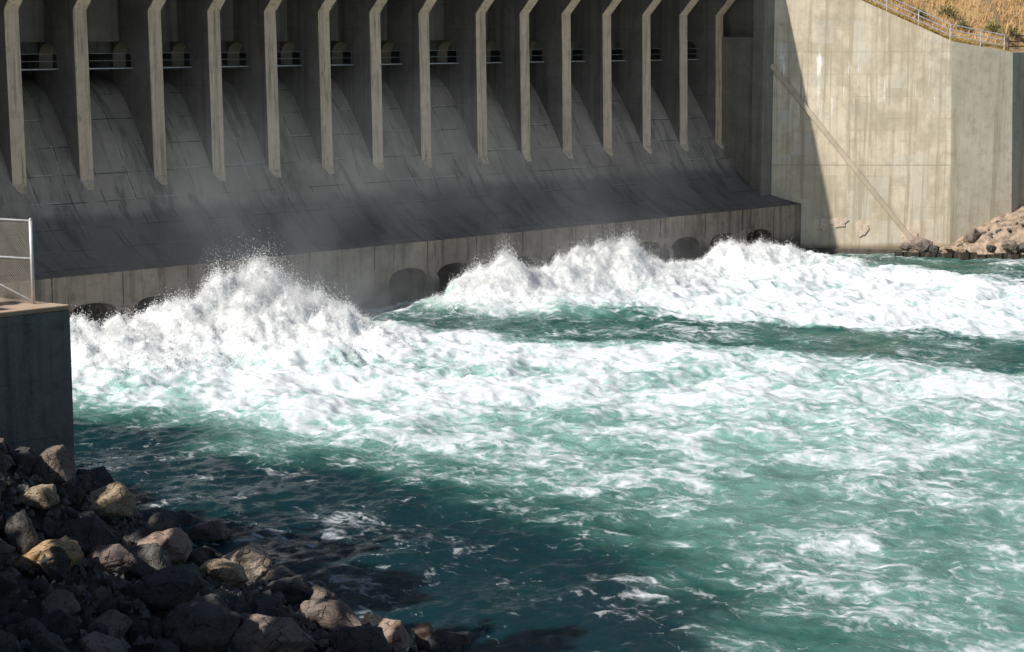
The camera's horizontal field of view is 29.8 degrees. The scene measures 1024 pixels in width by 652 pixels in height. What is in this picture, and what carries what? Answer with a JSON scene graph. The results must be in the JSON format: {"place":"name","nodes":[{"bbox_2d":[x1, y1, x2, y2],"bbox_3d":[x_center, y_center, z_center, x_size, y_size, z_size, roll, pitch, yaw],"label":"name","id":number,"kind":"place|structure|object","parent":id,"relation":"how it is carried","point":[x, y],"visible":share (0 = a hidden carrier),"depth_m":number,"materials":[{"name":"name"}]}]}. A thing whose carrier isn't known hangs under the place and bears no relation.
{"place":"outdoors","nodes":[
{"label":"outdoors","id":0,"kind":"place"},
{"bbox_2d":[0,453,340,651],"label":"riverbank","id":1,"kind":"structure","parent":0,"point":[33,609],"depth_m":41.09,"materials":[{"name":"stone"}]},
{"bbox_2d":[0,438,6,453],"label":"boulder","id":2,"kind":"object","parent":1,"relation":"on","point":[3,448],"visible":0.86,"depth_m":45.38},
{"bbox_2d":[0,481,7,493],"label":"boulder","id":3,"kind":"object","parent":1,"relation":"on","point":[3,485],"visible":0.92,"depth_m":43.41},
{"bbox_2d":[0,457,11,473],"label":"boulder","id":4,"kind":"object","parent":1,"relation":"on","point":[5,464],"visible":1,"depth_m":44.45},
{"bbox_2d":[0,453,13,467],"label":"boulder","id":5,"kind":"object","parent":1,"relation":"on","point":[9,458],"visible":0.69,"depth_m":45.02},
{"bbox_2d":[0,511,14,537],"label":"boulder","id":6,"kind":"object","parent":1,"relation":"on","point":[5,516],"visible":0.4,"depth_m":42.10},
{"bbox_2d":[0,539,15,563],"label":"boulder","id":7,"kind":"object","parent":1,"relation":"on","point":[6,549],"visible":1,"depth_m":40.13,"materials":[{"name":"stone"}]},
{"bbox_2d":[0,629,16,651],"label":"boulder","id":8,"kind":"object","parent":1,"relation":"on","point":[8,641],"visible":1,"depth_m":36.19,"materials":[{"name":"stone"}]},
{"bbox_2d":[0,572,17,594],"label":"boulder","id":9,"kind":"object","parent":1,"relation":"on","point":[8,582],"visible":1,"depth_m":38.73,"materials":[{"name":"stone"}]},
{"bbox_2d":[5,509,38,554],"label":"boulder","id":10,"kind":"object","parent":1,"relation":"on","point":[21,535],"visible":0.88,"depth_m":41.16,"materials":[{"name":"stone"}]},
{"bbox_2d":[9,446,36,469],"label":"boulder","id":11,"kind":"object","parent":1,"relation":"on","point":[24,456],"visible":0.83,"depth_m":45.66,"materials":[{"name":"stone"}]},
{"bbox_2d":[5,618,49,651],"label":"boulder","id":12,"kind":"object","parent":1,"relation":"on","point":[29,629],"visible":0.45,"depth_m":37.24,"materials":[{"name":"stone"}]},
{"bbox_2d":[0,298,75,486],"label":"abutment wall","id":13,"kind":"structure","parent":1,"relation":"on","point":[36,405],"depth_m":47.57,"materials":[{"name":"concrete"}]},
{"bbox_2d":[0,218,34,303],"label":"chain link fence","id":14,"kind":"object","parent":13,"relation":"on","point":[31,263],"visible":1,"depth_m":48.05,"materials":[{"name":"metal"}]},
{"bbox_2d":[18,484,59,509],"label":"boulder","id":15,"kind":"object","parent":1,"relation":"on","point":[43,496],"visible":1,"depth_m":43.84,"materials":[{"name":"stone"}]},
{"bbox_2d":[28,579,49,595],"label":"boulder","id":16,"kind":"object","parent":1,"relation":"on","point":[38,586],"visible":1,"depth_m":39.48,"materials":[{"name":"stone"}]},
{"bbox_2d":[26,632,69,651],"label":"boulder","id":17,"kind":"object","parent":1,"relation":"on","point":[50,642],"visible":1,"depth_m":36.69,"materials":[{"name":"stone"}]},
{"bbox_2d":[39,518,56,537],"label":"boulder","id":18,"kind":"object","parent":1,"relation":"on","point":[47,528],"visible":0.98,"depth_m":43.15,"materials":[{"name":"stone"}]},
{"bbox_2d":[13,539,83,572],"bbox_3d":[-10.067,4.963,41.239,1.774,0.735,1.131,-7,8,27],"label":"boulder","id":19,"kind":"object","parent":1,"relation":"on","point":[32,557],"visible":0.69,"depth_m":40.94,"materials":[{"name":"stone"}]},
{"bbox_2d":[30,444,75,484],"bbox_3d":[-11.067,3.352,46.679,0.928,0.935,0.982,2,9,12],"label":"boulder","id":20,"kind":"object","parent":1,"relation":"on","point":[53,464],"visible":0.94,"depth_m":46.31,"materials":[{"name":"stone"}]},
{"bbox_2d":[39,546,70,583],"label":"boulder","id":21,"kind":"object","parent":1,"relation":"on","point":[57,569],"visible":0.96,"depth_m":40.59,"materials":[{"name":"stone"}]},
{"bbox_2d":[40,609,79,640],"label":"boulder","id":22,"kind":"object","parent":1,"relation":"on","point":[62,624],"visible":0.74,"depth_m":38.23,"materials":[{"name":"stone"}]},
{"bbox_2d":[41,589,80,616],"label":"boulder","id":23,"kind":"object","parent":1,"relation":"on","point":[65,600],"visible":0.75,"depth_m":39.12,"materials":[{"name":"stone"}]},
{"bbox_2d":[56,486,65,497],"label":"boulder","id":24,"kind":"object","parent":1,"relation":"on","point":[61,491],"visible":0.69,"depth_m":45.31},
{"bbox_2d":[60,535,72,540],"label":"boulder","id":25,"kind":"object","parent":1,"relation":"on","point":[65,538],"visible":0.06,"depth_m":42.32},
{"bbox_2d":[56,585,79,600],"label":"boulder","id":26,"kind":"object","parent":1,"relation":"on","point":[74,590],"visible":0.52,"depth_m":39.92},
{"bbox_2d":[62,507,78,518],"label":"boulder","id":27,"kind":"object","parent":1,"relation":"on","point":[70,512],"visible":0.96,"depth_m":44.81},
{"bbox_2d":[74,585,84,594],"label":"boulder","id":28,"kind":"object","parent":1,"relation":"on","point":[80,588],"visible":0.6,"depth_m":40.40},
{"bbox_2d":[78,480,91,494],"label":"boulder","id":29,"kind":"object","parent":1,"relation":"on","point":[86,486],"visible":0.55,"depth_m":47.46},
{"bbox_2d":[76,469,96,483],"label":"boulder","id":30,"kind":"object","parent":1,"relation":"on","point":[87,471],"visible":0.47,"depth_m":52.23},
{"bbox_2d":[56,516,119,554],"bbox_3d":[-9.683,4.749,43.517,1.243,0.934,1.077,4,10,27],"label":"boulder","id":31,"kind":"object","parent":1,"relation":"on","point":[88,533],"visible":0.75,"depth_m":43.28,"materials":[{"name":"stone"}]},
{"bbox_2d":[81,511,94,516],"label":"boulder","id":32,"kind":"object","parent":1,"relation":"on","point":[88,513],"visible":0.78,"depth_m":45.49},
{"bbox_2d":[90,482,97,490],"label":"boulder","id":33,"kind":"object","parent":1,"relation":"on","point":[94,486],"visible":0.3,"depth_m":49.56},
{"bbox_2d":[87,622,108,634],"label":"boulder","id":34,"kind":"object","parent":1,"relation":"on","point":[99,627],"visible":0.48,"depth_m":38.72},
{"bbox_2d":[78,631,124,651],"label":"boulder","id":35,"kind":"object","parent":1,"relation":"on","point":[94,641],"visible":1,"depth_m":37.62,"materials":[{"name":"stone"}]},
{"bbox_2d":[89,466,113,482],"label":"boulder","id":36,"kind":"object","parent":1,"relation":"on","point":[102,474],"visible":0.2,"depth_m":53.36,"materials":[{"name":"stone"}]},
{"bbox_2d":[90,586,112,602],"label":"boulder","id":37,"kind":"object","parent":1,"relation":"on","point":[100,593],"visible":0.85,"depth_m":40.78,"materials":[{"name":"stone"}]},
{"bbox_2d":[98,482,110,488],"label":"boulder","id":38,"kind":"object","parent":1,"relation":"on","point":[103,484],"visible":0.07,"depth_m":51.57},
{"bbox_2d":[97,598,116,615],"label":"boulder","id":39,"kind":"object","parent":1,"relation":"on","point":[106,604],"visible":0.75,"depth_m":40.23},
{"bbox_2d":[87,609,132,638],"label":"boulder","id":40,"kind":"object","parent":1,"relation":"on","point":[117,623],"visible":0.57,"depth_m":39.36,"materials":[{"name":"stone"}]},
{"bbox_2d":[86,544,137,575],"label":"boulder","id":41,"kind":"object","parent":1,"relation":"on","point":[120,559],"visible":0.84,"depth_m":42.81,"materials":[{"name":"stone"}]},
{"bbox_2d":[89,481,137,517],"bbox_3d":[-9.802,4.276,47.242,1.153,0.858,1.059,-1,9,-5],"label":"boulder","id":42,"kind":"object","parent":1,"relation":"on","point":[117,499],"visible":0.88,"depth_m":46.99,"materials":[{"name":"stone"}]},
{"bbox_2d":[112,530,126,548],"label":"boulder","id":43,"kind":"object","parent":1,"relation":"on","point":[121,541],"visible":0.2,"depth_m":44.23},
{"bbox_2d":[117,598,132,612],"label":"boulder","id":44,"kind":"object","parent":1,"relation":"on","point":[124,606],"visible":0.98,"depth_m":40.59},
{"bbox_2d":[125,541,131,550],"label":"boulder","id":45,"kind":"object","parent":1,"relation":"on","point":[128,544],"visible":0.21,"depth_m":45.09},
{"bbox_2d":[125,620,147,641],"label":"boulder","id":46,"kind":"object","parent":1,"relation":"on","point":[136,629],"visible":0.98,"depth_m":39.78,"materials":[{"name":"stone"}]},
{"bbox_2d":[124,526,155,543],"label":"boulder","id":47,"kind":"object","parent":1,"relation":"on","point":[134,535],"visible":0.49,"depth_m":45.88,"materials":[{"name":"stone"}]},
{"bbox_2d":[138,523,157,530],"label":"boulder","id":48,"kind":"object","parent":1,"relation":"on","point":[144,525],"visible":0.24,"depth_m":47.36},
{"bbox_2d":[127,543,170,579],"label":"boulder","id":49,"kind":"object","parent":1,"relation":"on","point":[152,557],"visible":0.67,"depth_m":43.75,"materials":[{"name":"stone"}]},
{"bbox_2d":[141,511,165,530],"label":"boulder","id":50,"kind":"object","parent":1,"relation":"on","point":[156,521],"visible":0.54,"depth_m":49.25,"materials":[{"name":"stone"}]},
{"bbox_2d":[132,527,192,565],"bbox_3d":[-8.286,5.270,45.653,1.502,1.022,0.995,1,-1,6],"label":"boulder","id":51,"kind":"object","parent":1,"relation":"on","point":[176,544],"visible":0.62,"depth_m":45.32,"materials":[{"name":"stone"}]},
{"bbox_2d":[155,639,179,651],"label":"boulder","id":52,"kind":"object","parent":1,"relation":"on","point":[166,645],"visible":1,"depth_m":38.91,"materials":[{"name":"stone"}]},
{"bbox_2d":[129,563,206,611],"bbox_3d":[-7.490,5.716,41.889,1.664,0.994,1.268,-10,10,2],"label":"boulder","id":53,"kind":"object","parent":1,"relation":"on","point":[167,588],"visible":0.94,"depth_m":41.44,"materials":[{"name":"stone"}]},
{"bbox_2d":[163,525,177,530],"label":"boulder","id":54,"kind":"object","parent":1,"relation":"on","point":[169,527],"visible":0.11,"depth_m":50.67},
{"bbox_2d":[164,513,180,526],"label":"boulder","id":55,"kind":"object","parent":1,"relation":"on","point":[169,519],"visible":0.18,"depth_m":52.57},
{"bbox_2d":[170,509,201,524],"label":"boulder","id":56,"kind":"object","parent":1,"relation":"on","point":[185,517],"visible":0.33,"depth_m":57.29,"materials":[{"name":"stone"}]},
{"bbox_2d":[191,556,201,565],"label":"boulder","id":57,"kind":"object","parent":1,"relation":"on","point":[196,560],"visible":0.74,"depth_m":47.42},
{"bbox_2d":[187,546,216,560],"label":"boulder","id":58,"kind":"object","parent":1,"relation":"on","point":[212,553],"visible":0.39,"depth_m":49.17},
{"bbox_2d":[164,593,240,651],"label":"boulder","id":59,"kind":"object","parent":1,"relation":"on","point":[207,623],"visible":0.97,"depth_m":39.63,"materials":[{"name":"stone"}]},
{"bbox_2d":[198,587,209,596],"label":"boulder","id":60,"kind":"object","parent":1,"relation":"on","point":[203,591],"visible":0.53,"depth_m":43.90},
{"bbox_2d":[0,442,418,651],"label":"rubble","id":61,"kind":"object","parent":1,"relation":"on","point":[116,581],"visible":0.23,"depth_m":43.21,"materials":[{"name":"stone"}]},
{"bbox_2d":[0,477,11,487],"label":"boulder","id":62,"kind":"object","parent":61,"relation":"on","point":[4,479],"visible":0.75,"depth_m":43.78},
{"bbox_2d":[190,549,208,563],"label":"boulder","id":63,"kind":"object","parent":61,"relation":"on","point":[201,555],"visible":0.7,"depth_m":47.91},
{"bbox_2d":[214,552,222,558],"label":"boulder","id":64,"kind":"object","parent":61,"relation":"on","point":[218,554],"visible":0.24,"depth_m":49.61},
{"bbox_2d":[317,639,328,648],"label":"boulder","id":65,"kind":"object","parent":61,"relation":"on","point":[322,643],"visible":0.99,"depth_m":42.82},
{"bbox_2d":[187,520,231,541],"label":"boulder","id":66,"kind":"object","parent":1,"relation":"on","point":[214,531],"visible":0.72,"depth_m":55.78,"materials":[{"name":"stone"}]},
{"bbox_2d":[211,588,228,599],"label":"boulder","id":67,"kind":"object","parent":1,"relation":"on","point":[220,592],"visible":0.59,"depth_m":44.33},
{"bbox_2d":[198,558,248,586],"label":"boulder","id":68,"kind":"object","parent":1,"relation":"on","point":[230,573],"visible":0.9,"depth_m":46.81,"materials":[{"name":"stone"}]},
{"bbox_2d":[226,595,249,613],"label":"boulder","id":69,"kind":"object","parent":1,"relation":"on","point":[238,604],"visible":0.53,"depth_m":43.54,"materials":[{"name":"stone"}]},
{"bbox_2d":[238,612,250,627],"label":"boulder","id":70,"kind":"object","parent":1,"relation":"on","point":[243,617],"visible":0.17,"depth_m":42.36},
{"bbox_2d":[218,541,272,588],"bbox_3d":[-6.851,6.112,48.958,1.790,1.203,1.011,-8,-3,13],"label":"boulder","id":71,"kind":"object","parent":1,"relation":"on","point":[254,560],"visible":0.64,"depth_m":48.55,"materials":[{"name":"stone"}]},
{"bbox_2d":[243,589,258,597],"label":"boulder","id":72,"kind":"object","parent":1,"relation":"on","point":[251,593],"visible":0.5,"depth_m":46.37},
{"bbox_2d":[253,590,272,596],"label":"boulder","id":73,"kind":"object","parent":1,"relation":"on","point":[267,592],"visible":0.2,"depth_m":45.32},
{"bbox_2d":[249,594,283,613],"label":"boulder","id":74,"kind":"object","parent":1,"relation":"on","point":[266,599],"visible":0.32,"depth_m":44.38,"materials":[{"name":"stone"}]},
{"bbox_2d":[256,604,289,616],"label":"boulder","id":75,"kind":"object","parent":1,"relation":"on","point":[267,610],"visible":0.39,"depth_m":43.56,"materials":[{"name":"stone"}]},
{"bbox_2d":[231,614,316,651],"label":"boulder","id":76,"kind":"object","parent":1,"relation":"on","point":[258,633],"visible":1,"depth_m":40.62,"materials":[{"name":"stone"}]},
{"bbox_2d":[261,565,295,579],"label":"boulder","id":77,"kind":"object","parent":1,"relation":"on","point":[278,571],"visible":0.36,"depth_m":51.67,"materials":[{"name":"stone"}]},
{"bbox_2d":[273,592,286,604],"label":"boulder","id":78,"kind":"object","parent":1,"relation":"on","point":[282,596],"visible":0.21,"depth_m":46.67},
{"bbox_2d":[258,575,313,606],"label":"boulder","id":79,"kind":"object","parent":1,"relation":"on","point":[296,589],"visible":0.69,"depth_m":47.28,"materials":[{"name":"stone"}]},
{"bbox_2d":[309,584,335,599],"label":"boulder","id":80,"kind":"object","parent":1,"relation":"on","point":[321,592],"visible":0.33,"depth_m":48.49,"materials":[{"name":"stone"}]},
{"bbox_2d":[316,634,333,646],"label":"boulder","id":81,"kind":"object","parent":1,"relation":"on","point":[329,638],"visible":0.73,"depth_m":43.17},
{"bbox_2d":[300,598,362,630],"bbox_3d":[-4.262,6.789,45.536,2.110,0.734,0.976,5,11,43],"label":"boulder","id":82,"kind":"object","parent":1,"relation":"on","point":[329,614],"visible":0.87,"depth_m":45.05,"materials":[{"name":"stone"}]},
{"bbox_2d":[335,626,391,651],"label":"boulder","id":83,"kind":"object","parent":1,"relation":"on","point":[362,639],"visible":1,"depth_m":42.59,"materials":[{"name":"stone"}]},
{"bbox_2d":[363,614,381,625],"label":"boulder","id":84,"kind":"object","parent":1,"relation":"on","point":[372,620],"visible":0.36,"depth_m":47.96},
{"bbox_2d":[377,618,413,651],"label":"boulder","id":85,"kind":"object","parent":1,"relation":"on","point":[397,636],"visible":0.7,"depth_m":44.15,"materials":[{"name":"stone"}]},
{"bbox_2d":[414,622,432,650],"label":"boulder","id":86,"kind":"object","parent":1,"relation":"on","point":[422,631],"visible":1,"depth_m":44.93,"materials":[{"name":"stone"}]},
{"bbox_2d":[419,629,461,651],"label":"boulder","id":87,"kind":"object","parent":1,"relation":"on","point":[438,640],"visible":1,"depth_m":44.80,"materials":[{"name":"stone"}]},
{"bbox_2d":[451,631,471,644],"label":"boulder","id":88,"kind":"object","parent":1,"relation":"on","point":[466,637],"visible":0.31,"depth_m":46.13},
{"bbox_2d":[70,239,1023,651],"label":"water","id":89,"kind":"structure","parent":0,"point":[824,457],"depth_m":67.07,"materials":[{"name":"liquid"}]},
{"bbox_2d":[70,229,447,392],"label":"spray","id":90,"kind":"object","parent":89,"relation":"on","point":[292,287],"visible":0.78,"depth_m":86.45,"materials":[{"name":"liquid"}]},
{"bbox_2d":[0,0,800,325],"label":"spillway dam","id":91,"kind":"structure","parent":89,"relation":"in","point":[366,154],"depth_m":106.39,"materials":[{"name":"concrete"}]},
{"bbox_2d":[394,216,874,318],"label":"spray","id":92,"kind":"object","parent":89,"relation":"on","point":[632,245],"visible":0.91,"depth_m":106.46,"materials":[{"name":"liquid"}]},
{"bbox_2d":[771,0,1023,253],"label":"wing wall","id":93,"kind":"structure","parent":89,"relation":"in","point":[891,133],"depth_m":126.25,"materials":[{"name":"concrete"}]},
{"bbox_2d":[872,0,1004,49],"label":"pipe railing","id":94,"kind":"object","parent":93,"relation":"on","point":[918,15],"visible":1,"depth_m":125.66,"materials":[{"name":"metal"}]},
{"bbox_2d":[1008,35,1023,50],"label":"pipe railing","id":95,"kind":"object","parent":93,"relation":"on","point":[1014,41],"visible":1,"depth_m":127.24,"materials":[{"name":"metal"}]},
{"bbox_2d":[865,0,1023,51],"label":"hill","id":96,"kind":"structure","parent":0,"point":[974,12],"depth_m":130.09,"materials":[{"name":"plant"}]},
{"bbox_2d":[911,7,926,16],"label":"shrub","id":97,"kind":"object","parent":96,"relation":"on","point":[920,13],"visible":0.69,"depth_m":127.77,"materials":[{"name":"green plant"}]},
{"bbox_2d":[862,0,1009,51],"bbox_3d":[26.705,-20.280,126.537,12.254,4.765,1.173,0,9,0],"label":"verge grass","id":98,"kind":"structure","parent":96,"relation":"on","point":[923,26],"depth_m":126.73,"materials":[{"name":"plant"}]},
{"bbox_2d":[937,3,960,17],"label":"shrub","id":99,"kind":"object","parent":96,"relation":"on","point":[949,10],"visible":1,"depth_m":129.39,"materials":[{"name":"green plant"}]},
{"bbox_2d":[955,19,973,30],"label":"shrub","id":100,"kind":"object","parent":96,"relation":"on","point":[962,23],"visible":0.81,"depth_m":128.25,"materials":[{"name":"green plant"}]},
{"bbox_2d":[982,19,1003,33],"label":"shrub","id":101,"kind":"object","parent":96,"relation":"on","point":[998,26],"visible":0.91,"depth_m":128.55,"materials":[{"name":"green plant"}]},
{"bbox_2d":[1006,27,1021,37],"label":"shrub","id":102,"kind":"object","parent":96,"relation":"on","point":[1013,31],"visible":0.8,"depth_m":130.67,"materials":[{"name":"green plant"}]},
{"bbox_2d":[902,206,1023,253],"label":"sandy bank","id":103,"kind":"structure","parent":0,"point":[982,241],"depth_m":125.38,"materials":[{"name":"sand"}]},
{"bbox_2d":[899,242,909,250],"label":"boulder","id":104,"kind":"object","parent":103,"relation":"on","point":[904,246],"visible":1,"depth_m":125.83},
{"bbox_2d":[910,237,932,251],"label":"boulder","id":105,"kind":"object","parent":103,"relation":"on","point":[918,244],"visible":1,"depth_m":125.60,"materials":[{"name":"stone"}]},
{"bbox_2d":[928,245,939,253],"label":"boulder","id":106,"kind":"object","parent":103,"relation":"on","point":[933,249],"visible":1,"depth_m":125.25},
{"bbox_2d":[944,246,951,251],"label":"boulder","id":107,"kind":"object","parent":103,"relation":"on","point":[947,248],"visible":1,"depth_m":125.41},
{"bbox_2d":[894,252,1023,259],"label":"sheet pile wall","id":108,"kind":"structure","parent":103,"relation":"on","point":[967,255],"depth_m":124.95,"materials":[{"name":"metal"}]},
{"bbox_2d":[954,245,966,252],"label":"boulder","id":109,"kind":"object","parent":103,"relation":"on","point":[960,249],"visible":1,"depth_m":125.10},
{"bbox_2d":[963,227,979,242],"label":"boulder","id":110,"kind":"object","parent":103,"relation":"on","point":[972,235],"visible":1,"depth_m":125.64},
{"bbox_2d":[986,244,996,251],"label":"boulder","id":111,"kind":"object","parent":103,"relation":"on","point":[989,248],"visible":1,"depth_m":124.97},
{"bbox_2d":[1001,240,1018,253],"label":"boulder","id":112,"kind":"object","parent":103,"relation":"on","point":[1009,246],"visible":1,"depth_m":124.75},
{"bbox_2d":[1018,243,1023,250],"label":"boulder","id":113,"kind":"object","parent":103,"relation":"on","point":[1021,247],"visible":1,"depth_m":124.60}
]}

